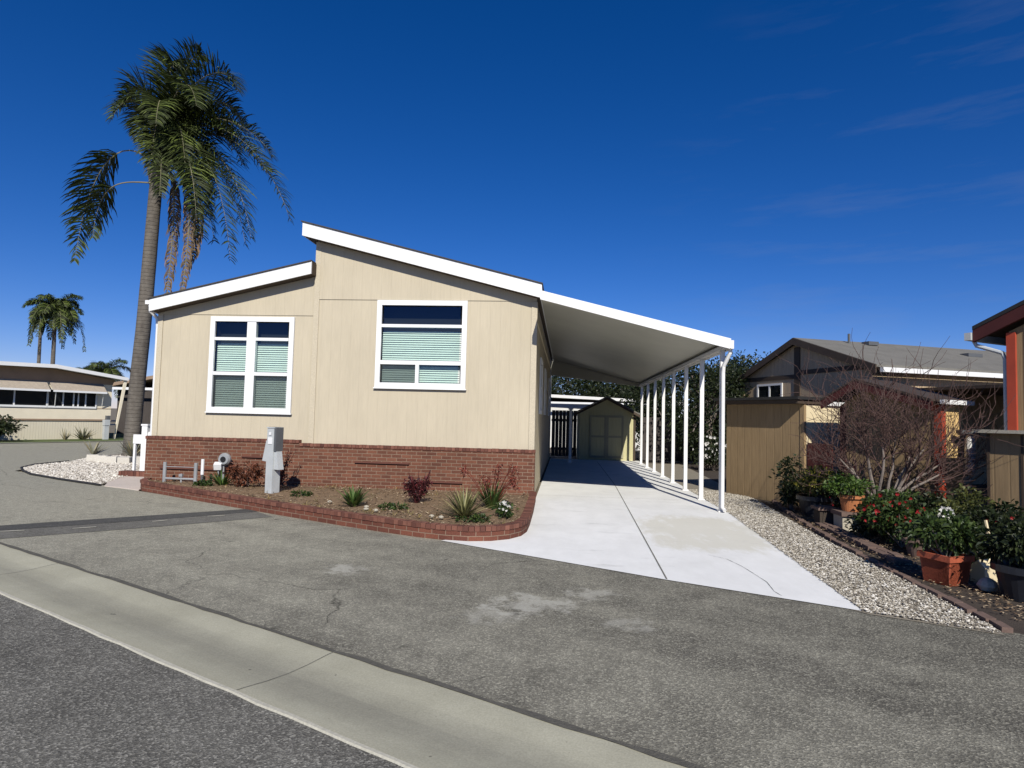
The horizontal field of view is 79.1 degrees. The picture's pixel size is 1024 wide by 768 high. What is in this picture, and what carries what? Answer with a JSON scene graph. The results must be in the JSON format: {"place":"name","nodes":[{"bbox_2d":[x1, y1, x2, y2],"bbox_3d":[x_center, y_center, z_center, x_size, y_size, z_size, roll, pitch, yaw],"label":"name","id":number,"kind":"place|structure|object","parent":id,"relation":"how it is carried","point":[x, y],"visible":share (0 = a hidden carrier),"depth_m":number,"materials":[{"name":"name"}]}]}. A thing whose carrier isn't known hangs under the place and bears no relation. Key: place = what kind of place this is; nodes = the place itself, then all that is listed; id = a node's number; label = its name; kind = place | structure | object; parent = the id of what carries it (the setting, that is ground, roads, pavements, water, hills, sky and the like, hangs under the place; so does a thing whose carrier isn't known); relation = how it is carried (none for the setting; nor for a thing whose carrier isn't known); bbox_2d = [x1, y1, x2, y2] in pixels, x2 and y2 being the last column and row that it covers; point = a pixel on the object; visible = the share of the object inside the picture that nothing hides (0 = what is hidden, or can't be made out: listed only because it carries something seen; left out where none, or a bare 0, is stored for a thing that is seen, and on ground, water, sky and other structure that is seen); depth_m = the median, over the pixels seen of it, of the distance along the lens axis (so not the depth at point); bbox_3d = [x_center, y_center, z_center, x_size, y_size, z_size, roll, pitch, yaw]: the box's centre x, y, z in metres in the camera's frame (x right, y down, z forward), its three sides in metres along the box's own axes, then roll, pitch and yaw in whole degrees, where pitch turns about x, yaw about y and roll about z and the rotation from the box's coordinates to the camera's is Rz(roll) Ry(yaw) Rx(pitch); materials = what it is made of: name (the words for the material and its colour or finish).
{"place":"outdoors","nodes":[
{"label":"outdoors","id":0,"kind":"place"},
{"bbox_2d":[0,433,141,442],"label":"lawn","id":1,"kind":"structure","parent":0,"point":[119,437],"depth_m":29.12,"materials":[{"name":"plant"}]},
{"bbox_2d":[0,414,28,436],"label":"dark shrub","id":2,"kind":"object","parent":1,"relation":"on","point":[8,427],"visible":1,"depth_m":26.40,"materials":[{"name":"green plant"}]},
{"bbox_2d":[0,361,128,439],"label":"mobile home","id":3,"kind":"object","parent":1,"relation":"on","point":[46,401],"visible":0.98,"depth_m":29.43,"materials":[{"name":"beige"}]},
{"bbox_2d":[0,389,47,407],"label":"window","id":4,"kind":"structure","parent":3,"relation":"in","point":[8,398],"depth_m":28.46,"materials":[{"name":"black glass"}]},
{"bbox_2d":[47,388,96,408],"bbox_3d":[-21.348,0.717,30.128,0.048,0.910,2.120,-1,-4,32],"label":"window","id":5,"kind":"structure","parent":3,"relation":"in","point":[63,399],"depth_m":30.09,"materials":[{"name":"black glass"}]},
{"bbox_2d":[65,426,97,439],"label":"agave plant","id":6,"kind":"object","parent":1,"relation":"on","point":[82,436],"visible":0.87,"depth_m":29.79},
{"bbox_2d":[102,416,110,438],"bbox_3d":[-20.075,2.165,30.659,0.250,1.200,0.250,-1,-4,32],"label":"electric pedestal","id":7,"kind":"object","parent":1,"relation":"on","point":[105,424],"visible":0.93,"depth_m":30.59,"materials":[{"name":"grey metal"}]},
{"bbox_2d":[112,376,152,433],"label":"neighbour house","id":8,"kind":"structure","parent":1,"relation":"on","point":[118,386],"depth_m":38.06,"materials":[{"name":"beige"}]},
{"bbox_2d":[23,454,139,483],"bbox_3d":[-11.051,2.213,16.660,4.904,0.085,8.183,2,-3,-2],"label":"gravel","id":9,"kind":"structure","parent":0,"point":[97,473],"depth_m":15.51,"materials":[{"name":"gravel"}]},
{"bbox_2d":[20,460,101,485],"bbox_3d":[-11.050,2.118,14.939,1.176,0.048,6.978,4,-4,-40],"label":"garden edging","id":10,"kind":"object","parent":9,"relation":"on","point":[57,478],"visible":0.88,"depth_m":13.73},
{"bbox_2d":[83,440,106,453],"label":"agave plant","id":11,"kind":"object","parent":9,"relation":"on","point":[95,451],"visible":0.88,"depth_m":19.79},
{"bbox_2d":[117,456,132,463],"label":"edging block","id":12,"kind":"structure","parent":9,"relation":"on","point":[124,459],"depth_m":17.70,"materials":[{"name":"concrete"}]},
{"bbox_2d":[112,436,140,456],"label":"agave plant","id":13,"kind":"object","parent":9,"relation":"on","point":[129,450],"visible":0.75,"depth_m":19.09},
{"bbox_2d":[59,36,294,455],"bbox_3d":[-11.293,-4.660,20.957,7.053,14.312,4.422,0,-3,24],"label":"palm tree","id":14,"kind":"object","parent":9,"relation":"on","point":[174,118],"visible":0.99,"depth_m":20.77,"materials":[{"name":"green plant"}]},
{"bbox_2d":[104,476,143,490],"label":"walkway","id":15,"kind":"structure","parent":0,"point":[130,482],"depth_m":13.05,"materials":[{"name":"concrete"}]},
{"bbox_2d":[118,470,143,476],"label":"brick curb","id":16,"kind":"structure","parent":15,"relation":"on","point":[132,473],"depth_m":14.44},
{"bbox_2d":[132,424,149,470],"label":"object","id":17,"kind":"structure","parent":15,"relation":"on","point":[139,439],"depth_m":15.11,"materials":[{"name":"concrete"}]},
{"bbox_2d":[0,594,403,767],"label":"street","id":18,"kind":"structure","parent":0,"point":[71,696],"depth_m":3.22,"materials":[{"name":"asphalt"}]},
{"bbox_2d":[0,542,705,767],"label":"gutter","id":19,"kind":"object","parent":18,"relation":"on","point":[404,719],"visible":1,"depth_m":3.68,"materials":[{"name":"concrete"}]},
{"bbox_2d":[16,408,819,537],"bbox_3d":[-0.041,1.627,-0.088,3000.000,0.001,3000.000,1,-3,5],"label":"ground","id":20,"kind":"structure","parent":0,"point":[113,420],"depth_m":51.00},
{"bbox_2d":[36,318,48,362],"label":"palm tree","id":21,"kind":"object","parent":20,"relation":"on","point":[40,344],"visible":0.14,"depth_m":50.07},
{"bbox_2d":[22,293,85,363],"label":"palm tree","id":22,"kind":"object","parent":20,"relation":"on","point":[60,312],"visible":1,"depth_m":48.43,"materials":[{"name":"plant"}]},
{"bbox_2d":[81,357,130,397],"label":"palm tree","id":23,"kind":"object","parent":20,"relation":"on","point":[105,367],"visible":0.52,"depth_m":69.61,"materials":[{"name":"plant"}]},
{"bbox_2d":[140,478,536,540],"bbox_3d":[-3.660,1.972,10.271,8.032,0.195,4.147,1,-3,5],"label":"brick planter","id":24,"kind":"object","parent":20,"relation":"on","point":[437,529],"visible":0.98,"depth_m":9.55,"materials":[{"name":"brick"}]},
{"bbox_2d":[162,462,197,482],"bbox_3d":[-6.520,1.746,12.178,0.708,0.410,0.067,1,-3,5],"label":"pipe barrier","id":25,"kind":"object","parent":24,"relation":"on","point":[164,477],"visible":0.89,"depth_m":12.16,"materials":[{"name":"grey metal"}]},
{"bbox_2d":[192,479,212,485],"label":"shrub","id":26,"kind":"object","parent":24,"relation":"on","point":[202,482],"visible":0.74,"depth_m":11.64,"materials":[{"name":"green plant"}]},
{"bbox_2d":[203,470,233,484],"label":"strap leaf plant","id":27,"kind":"object","parent":24,"relation":"on","point":[222,481],"visible":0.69,"depth_m":11.84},
{"bbox_2d":[213,453,230,477],"bbox_3d":[-5.751,1.680,12.326,0.305,0.615,0.206,2,-3,-12],"label":"gas meter","id":28,"kind":"object","parent":24,"relation":"on","point":[224,459],"visible":0.94,"depth_m":12.29,"materials":[{"name":"grey metal"}]},
{"bbox_2d":[223,461,265,486],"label":"maroon shrub","id":29,"kind":"object","parent":24,"relation":"on","point":[243,479],"visible":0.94,"depth_m":11.62,"materials":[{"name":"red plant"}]},
{"bbox_2d":[262,427,283,493],"bbox_3d":[-4.218,1.341,10.960,0.400,1.160,0.192,0,-4,29],"label":"electric pedestal","id":30,"kind":"object","parent":24,"relation":"on","point":[272,455],"visible":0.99,"depth_m":10.88,"materials":[{"name":"grey metal"}]},
{"bbox_2d":[273,427,283,450],"bbox_3d":[-4.112,0.974,10.927,0.049,0.415,0.160,0,-4,29],"label":"door panel","id":31,"kind":"structure","parent":30,"relation":"in","point":[278,431],"depth_m":10.89,"materials":[{"name":"metal"}]},
{"bbox_2d":[279,449,296,485],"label":"twiggy shrub","id":32,"kind":"object","parent":24,"relation":"on","point":[282,474],"visible":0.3,"depth_m":11.87,"materials":[{"name":"red plant"}]},
{"bbox_2d":[289,489,312,497],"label":"ground creeper","id":33,"kind":"object","parent":24,"relation":"on","point":[305,493],"visible":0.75,"depth_m":10.57,"materials":[{"name":"green plant"}]},
{"bbox_2d":[151,479,530,524],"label":"wood chips","id":34,"kind":"object","parent":24,"relation":"on","point":[366,499],"visible":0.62,"depth_m":10.40,"materials":[{"name":"wood"}]},
{"bbox_2d":[167,481,527,524],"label":"plants","id":35,"kind":"object","parent":24,"relation":"on","point":[375,507],"visible":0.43,"depth_m":9.67,"materials":[{"name":"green plant"}]},
{"bbox_2d":[329,483,374,506],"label":"strap leaf plant","id":36,"kind":"object","parent":24,"relation":"on","point":[354,499],"visible":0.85,"depth_m":9.60,"materials":[{"name":"plant"}]},
{"bbox_2d":[377,501,409,510],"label":"ground creeper","id":37,"kind":"object","parent":24,"relation":"on","point":[393,506],"visible":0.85,"depth_m":9.42,"materials":[{"name":"green plant"}]},
{"bbox_2d":[402,470,432,502],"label":"maroon shrub","id":38,"kind":"object","parent":24,"relation":"on","point":[416,491],"visible":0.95,"depth_m":10.04,"materials":[{"name":"red plant"}]},
{"bbox_2d":[431,485,491,516],"bbox_3d":[-0.729,1.681,8.981,1.046,0.501,1.045,1,-3,5],"label":"flax plant","id":39,"kind":"object","parent":24,"relation":"on","point":[464,506],"visible":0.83,"depth_m":8.91,"materials":[{"name":"plant"}]},
{"bbox_2d":[454,513,491,522],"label":"ground creeper","id":40,"kind":"object","parent":24,"relation":"on","point":[476,517],"visible":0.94,"depth_m":8.52,"materials":[{"name":"green plant"}]},
{"bbox_2d":[459,462,519,508],"bbox_3d":[-0.342,1.607,9.733,0.965,0.757,0.882,1,-3,5],"label":"kangaroo paw","id":41,"kind":"object","parent":24,"relation":"on","point":[494,495],"visible":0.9,"depth_m":9.64,"materials":[{"name":"plant"}]},
{"bbox_2d":[490,499,519,518],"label":"flowering shrub","id":42,"kind":"object","parent":24,"relation":"on","point":[502,507],"visible":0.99,"depth_m":8.96,"materials":[{"name":"green plant"}]},
{"bbox_2d":[144,220,553,494],"bbox_3d":[-2.910,-0.155,19.430,8.196,5.472,14.355,1,-3,5],"label":"mobile home","id":43,"kind":"object","parent":20,"relation":"on","point":[346,359],"visible":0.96,"depth_m":12.54,"materials":[{"name":"beige"}]},
{"bbox_2d":[205,316,294,414],"bbox_3d":[-5.350,-0.382,12.846,1.830,1.992,0.335,1,-3,5],"label":"window","id":44,"kind":"structure","parent":43,"relation":"in","point":[250,364],"depth_m":12.79,"materials":[{"name":"white glass"}]},
{"bbox_2d":[373,300,467,389],"bbox_3d":[-1.809,-0.778,12.540,1.880,1.787,0.335,1,-3,5],"label":"window","id":45,"kind":"structure","parent":43,"relation":"in","point":[421,344],"depth_m":12.51,"materials":[{"name":"white glass"}]},
{"bbox_2d":[539,357,542,413],"bbox_3d":[0.687,0.070,14.815,0.055,1.300,1.200,1,-3,5],"label":"window","id":46,"kind":"structure","parent":43,"relation":"in","point":[541,361],"depth_m":14.28,"materials":[{"name":"white glass"}]},
{"bbox_2d":[543,368,546,414],"bbox_3d":[0.955,0.247,17.948,0.055,1.300,1.300,1,-3,5],"label":"window","id":47,"kind":"structure","parent":43,"relation":"in","point":[545,371],"depth_m":17.35,"materials":[{"name":"white glass"}]},
{"bbox_2d":[551,376,628,397],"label":"evergreen tree","id":48,"kind":"object","parent":20,"relation":"on","point":[591,388],"visible":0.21,"depth_m":45.84,"materials":[{"name":"green plant"}]},
{"bbox_2d":[602,376,671,399],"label":"evergreen tree","id":49,"kind":"object","parent":20,"relation":"on","point":[620,392],"visible":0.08,"depth_m":46.50,"materials":[{"name":"green plant"}]},
{"bbox_2d":[0,442,1023,767],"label":"street","id":50,"kind":"structure","parent":0,"point":[706,676],"depth_m":4.63,"materials":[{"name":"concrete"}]},
{"bbox_2d":[0,441,122,443],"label":"kerb","id":51,"kind":"structure","parent":50,"relation":"on","point":[61,442],"depth_m":27.35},
{"bbox_2d":[0,511,270,538],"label":"street patch","id":52,"kind":"object","parent":50,"relation":"on","point":[28,532],"visible":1,"depth_m":8.45,"materials":[{"name":"asphalt"}]},
{"bbox_2d":[0,509,255,529],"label":"street patch","id":53,"kind":"object","parent":52,"relation":"on","point":[82,522],"visible":1,"depth_m":8.82,"materials":[{"name":"asphalt"}]},
{"bbox_2d":[550,394,682,449],"bbox_3d":[3.085,2.083,37.843,12.900,3.300,9.150,1,-3,5],"label":"bungalow","id":54,"kind":"object","parent":50,"relation":"on","point":[565,402],"visible":0.08,"depth_m":34.09,"materials":[{"name":"white metal"}]},
{"bbox_2d":[0,0,1023,416],"label":"sky","id":55,"kind":"structure","parent":0,"point":[761,175],"materials":[{"name":"blue"}]},
{"bbox_2d":[441,458,860,610],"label":"driveway","id":56,"kind":"structure","parent":0,"point":[634,517],"depth_m":8.52,"materials":[{"name":"concrete"}]},
{"bbox_2d":[568,408,572,462],"bbox_3d":[2.154,1.898,22.879,0.180,2.000,0.180,1,-3,5],"label":"porch post","id":57,"kind":"object","parent":56,"relation":"on","point":[570,431],"visible":1,"depth_m":22.83,"materials":[{"name":"white metal"}]},
{"bbox_2d":[540,290,733,511],"bbox_3d":[2.697,0.651,17.593,3.544,3.926,13.135,1,-3,5],"label":"carport","id":58,"kind":"object","parent":56,"relation":"on","point":[592,341],"visible":1,"depth_m":14.48,"materials":[{"name":"white metal"}]},
{"bbox_2d":[549,448,1023,633],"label":"side yard","id":59,"kind":"structure","parent":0,"point":[1017,626],"depth_m":6.84,"materials":[{"name":"soil"}]},
{"bbox_2d":[573,396,639,460],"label":"garden shed","id":60,"kind":"structure","parent":59,"relation":"on","point":[606,427],"depth_m":24.66,"materials":[{"name":"wood"}]},
{"bbox_2d":[551,410,576,455],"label":"side gate","id":61,"kind":"structure","parent":60,"relation":"attached to","point":[560,430],"depth_m":25.14,"materials":[{"name":"metal"}]},
{"bbox_2d":[589,415,606,457],"bbox_3d":[3.415,2.088,24.697,0.665,1.680,0.043,1,-3,5],"label":"door","id":62,"kind":"structure","parent":60,"relation":"in","point":[597,427],"depth_m":24.69,"materials":[{"name":"wood"}]},
{"bbox_2d":[606,416,623,457],"bbox_3d":[4.087,2.102,24.639,0.665,1.680,0.043,1,-3,5],"label":"door","id":63,"kind":"structure","parent":60,"relation":"in","point":[615,424],"depth_m":24.63,"materials":[{"name":"wood"}]},
{"bbox_2d":[619,376,683,444],"bbox_3d":[6.330,1.085,28.090,3.068,4.608,3.287,1,-3,5],"label":"evergreen tree","id":64,"kind":"object","parent":59,"relation":"on","point":[636,396],"visible":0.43,"depth_m":27.61,"materials":[{"name":"green plant"}]},
{"bbox_2d":[642,417,718,462],"bbox_3d":[6.696,2.200,24.505,3.200,1.800,0.140,1,-3,5],"label":"board fence","id":65,"kind":"object","parent":59,"relation":"on","point":[667,453],"visible":0.23,"depth_m":24.50,"materials":[{"name":"wood"}]},
{"bbox_2d":[656,355,751,464],"bbox_3d":[7.266,0.900,23.270,3.456,4.582,3.083,0,-4,29],"label":"evergreen tree","id":66,"kind":"object","parent":59,"relation":"on","point":[711,416],"visible":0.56,"depth_m":22.78,"materials":[{"name":"green plant"}]},
{"bbox_2d":[690,435,726,470],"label":"white flowering shrub","id":67,"kind":"object","parent":59,"relation":"on","point":[711,456],"visible":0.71,"depth_m":20.57,"materials":[{"name":"green plant"}]},
{"bbox_2d":[692,349,770,448],"bbox_3d":[9.546,0.952,26.204,4.490,4.828,3.364,1,-3,5],"label":"evergreen tree","id":68,"kind":"object","parent":59,"relation":"on","point":[751,363],"visible":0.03,"depth_m":26.12,"materials":[{"name":"green plant"}]},
{"bbox_2d":[713,396,844,505],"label":"storage shed","id":69,"kind":"structure","parent":59,"relation":"on","point":[761,441],"depth_m":13.06,"materials":[{"name":"brown"}]},
{"bbox_2d":[807,443,833,492],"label":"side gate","id":70,"kind":"structure","parent":69,"relation":"attached to","point":[809,462],"depth_m":12.01,"materials":[{"name":"wood"}]},
{"bbox_2d":[768,454,809,509],"bbox_3d":[5.289,1.845,11.705,0.868,1.097,0.766,1,-3,5],"label":"climbing shrub","id":71,"kind":"object","parent":59,"relation":"on","point":[788,493],"visible":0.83,"depth_m":11.59,"materials":[{"name":"green plant"}]},
{"bbox_2d":[796,493,833,517],"bbox_3d":[5.341,2.150,10.932,0.610,0.360,0.606,1,-3,5],"label":"plant pot","id":72,"kind":"object","parent":59,"relation":"on","point":[805,502],"visible":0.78,"depth_m":10.77,"materials":[{"name":"ceramic"}]},
{"bbox_2d":[784,465,833,496],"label":"potted shrub","id":73,"kind":"object","parent":72,"relation":"on","point":[815,490],"visible":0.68,"depth_m":10.86,"materials":[{"name":"green plant"}]},
{"bbox_2d":[643,463,1003,634],"bbox_3d":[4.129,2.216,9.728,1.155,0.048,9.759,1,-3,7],"label":"gravel","id":74,"kind":"structure","parent":59,"relation":"on","point":[731,500],"depth_m":6.85,"materials":[{"name":"gravel"}]},
{"bbox_2d":[810,505,837,524],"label":"stone plinth","id":75,"kind":"structure","parent":59,"relation":"on","point":[822,513],"depth_m":9.93,"materials":[{"name":"stone"}]},
{"bbox_2d":[819,466,868,508],"bbox_3d":[5.752,1.896,10.743,0.846,1.026,0.763,1,-3,5],"label":"dark shrub","id":76,"kind":"object","parent":59,"relation":"on","point":[834,503],"visible":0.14,"depth_m":10.74,"materials":[{"name":"green plant"}]},
{"bbox_2d":[830,509,860,530],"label":"stone plinth","id":77,"kind":"structure","parent":59,"relation":"on","point":[840,516],"depth_m":9.48,"materials":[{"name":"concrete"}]},
{"bbox_2d":[837,493,864,511],"bbox_3d":[5.264,1.846,9.629,0.380,0.250,0.377,1,-3,5],"label":"plant pot","id":78,"kind":"object","parent":77,"relation":"on","point":[849,503],"visible":0.76,"depth_m":9.51,"materials":[{"name":"ceramic"}]},
{"bbox_2d":[822,472,878,498],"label":"potted shrub","id":79,"kind":"object","parent":78,"relation":"in","point":[840,484],"visible":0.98,"depth_m":9.55,"materials":[{"name":"green plant"}]},
{"bbox_2d":[815,522,912,564],"bbox_3d":[4.768,2.164,8.564,0.228,0.079,2.668,1,-3,8],"label":"paver row","id":80,"kind":"object","parent":59,"relation":"on","point":[873,548],"visible":0.97,"depth_m":8.19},
{"bbox_2d":[844,512,888,539],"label":"dark shrub","id":81,"kind":"object","parent":59,"relation":"on","point":[862,529],"visible":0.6,"depth_m":8.85,"materials":[{"name":"green plant"}]},
{"bbox_2d":[857,488,925,534],"bbox_3d":[5.698,1.916,9.212,1.158,0.726,0.909,1,-3,5],"label":"leafy shrub","id":82,"kind":"object","parent":59,"relation":"on","point":[914,495],"visible":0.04,"depth_m":9.27,"materials":[{"name":"green plant"}]},
{"bbox_2d":[772,500,1012,632],"bbox_3d":[4.577,2.187,8.846,0.244,0.090,8.014,1,-3,11],"label":"brick edging","id":83,"kind":"object","parent":59,"relation":"on","point":[985,617],"visible":0.85,"depth_m":6.36,"materials":[{"name":"brick"}]},
{"bbox_2d":[853,487,935,546],"bbox_3d":[5.185,1.769,8.309,1.238,0.802,1.122,1,-3,5],"label":"red flowering shrub","id":84,"kind":"object","parent":59,"relation":"on","point":[887,515],"visible":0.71,"depth_m":8.23,"materials":[{"name":"green plant"}]},
{"bbox_2d":[766,502,1023,619],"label":"leaf litter","id":85,"kind":"object","parent":59,"relation":"on","point":[977,592],"visible":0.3,"depth_m":6.89,"materials":[{"name":"brown plant"}]},
{"bbox_2d":[778,333,1022,505],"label":"bare tree","id":86,"kind":"object","parent":59,"relation":"on","point":[910,465],"visible":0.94,"depth_m":9.66,"materials":[{"name":"brown plant"}]},
{"bbox_2d":[820,378,984,508],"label":"garden shed","id":87,"kind":"structure","parent":59,"relation":"on","point":[899,461],"depth_m":10.55,"materials":[{"name":"brown"}]},
{"bbox_2d":[901,536,931,557],"bbox_3d":[5.067,2.040,7.745,0.350,0.220,0.347,1,-3,5],"label":"plant pot","id":88,"kind":"object","parent":59,"relation":"on","point":[911,552],"visible":0.33,"depth_m":7.68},
{"bbox_2d":[897,491,948,518],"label":"dark shrub","id":89,"kind":"object","parent":59,"relation":"on","point":[928,500],"visible":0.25,"depth_m":8.32,"materials":[{"name":"green plant"}]},
{"bbox_2d":[925,506,955,548],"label":"white flowering shrub","id":90,"kind":"object","parent":59,"relation":"on","point":[940,511],"visible":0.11,"depth_m":7.50,"materials":[{"name":"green plant"}]},
{"bbox_2d":[917,549,974,586],"bbox_3d":[4.517,1.915,6.462,0.358,0.303,0.358,3,-3,-19],"label":"plant pot","id":91,"kind":"object","parent":59,"relation":"on","point":[952,570],"visible":0.87,"depth_m":6.35,"materials":[{"name":"orange ceramic"}]},
{"bbox_2d":[896,507,993,556],"bbox_3d":[4.501,1.564,6.474,0.880,0.521,0.851,1,-3,5],"label":"potted shrub","id":92,"kind":"object","parent":91,"relation":"on","point":[954,533],"visible":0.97,"depth_m":6.43,"materials":[{"name":"green plant"}]},
{"bbox_2d":[931,483,995,552],"bbox_3d":[5.541,1.699,7.581,0.850,0.952,0.767,1,-3,5],"label":"yellow green shrub","id":93,"kind":"object","parent":59,"relation":"on","point":[954,503],"visible":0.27,"depth_m":7.59,"materials":[{"name":"green plant"}]},
{"bbox_2d":[956,429,979,493],"bbox_3d":[7.427,1.533,10.056,0.456,1.600,0.429,1,-3,5],"label":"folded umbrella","id":94,"kind":"object","parent":59,"relation":"on","point":[969,450],"visible":0.23,"depth_m":10.03,"materials":[{"name":"grey fabric"}]},
{"bbox_2d":[970,559,997,581],"bbox_3d":[4.985,1.968,6.550,0.220,0.230,0.140,3,-3,-24],"label":"garden ornament","id":95,"kind":"object","parent":59,"relation":"on","point":[979,570],"visible":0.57,"depth_m":6.50,"materials":[{"name":"beige paint"}]},
{"bbox_2d":[976,577,997,591],"bbox_3d":[4.706,1.981,6.135,0.174,0.117,0.152,3,-3,-23],"label":"round stone","id":96,"kind":"object","parent":59,"relation":"on","point":[986,584],"visible":1,"depth_m":6.09,"materials":[{"name":"stone"}]},
{"bbox_2d":[961,515,1015,563],"bbox_3d":[5.354,1.778,6.831,0.866,0.708,0.689,1,-3,5],"label":"dark shrub","id":97,"kind":"object","parent":59,"relation":"on","point":[990,522],"visible":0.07,"depth_m":6.88,"materials":[{"name":"green plant"}]},
{"bbox_2d":[964,300,1023,433],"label":"neighbour house","id":98,"kind":"structure","parent":59,"relation":"on","point":[1005,327],"depth_m":9.39,"materials":[{"name":"brown"}]},
{"bbox_2d":[972,429,1023,518],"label":"storage cabinet","id":99,"kind":"object","parent":59,"relation":"on","point":[1005,475],"visible":0.67,"depth_m":9.09,"materials":[{"name":"brown"}]},
{"bbox_2d":[990,559,1023,602],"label":"plant pot","id":100,"kind":"object","parent":59,"relation":"on","point":[1011,581],"visible":0.84,"depth_m":5.82,"materials":[{"name":"plastic"}]},
{"bbox_2d":[968,509,1023,568],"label":"potted shrub","id":101,"kind":"object","parent":100,"relation":"on","point":[1007,544],"visible":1,"depth_m":5.94,"materials":[{"name":"green plant"}]},
{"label":"planter box","id":102,"kind":"object","parent":59,"relation":"on","visible":0},
{"bbox_2d":[956,498,1023,541],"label":"dark shrub","id":103,"kind":"object","parent":102,"relation":"in","point":[991,511],"visible":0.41,"depth_m":7.21,"materials":[{"name":"green plant"}]},
{"bbox_2d":[736,334,1005,483],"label":"neighbour house","id":104,"kind":"structure","parent":0,"point":[772,374],"depth_m":18.75,"materials":[{"name":"grey"}]},
{"bbox_2d":[757,383,782,396],"bbox_3d":[8.893,0.289,21.418,0.039,0.590,1.310,2,-3,-15],"label":"window","id":105,"kind":"structure","parent":104,"relation":"in","point":[763,390],"depth_m":21.38,"materials":[{"name":"white glass"}]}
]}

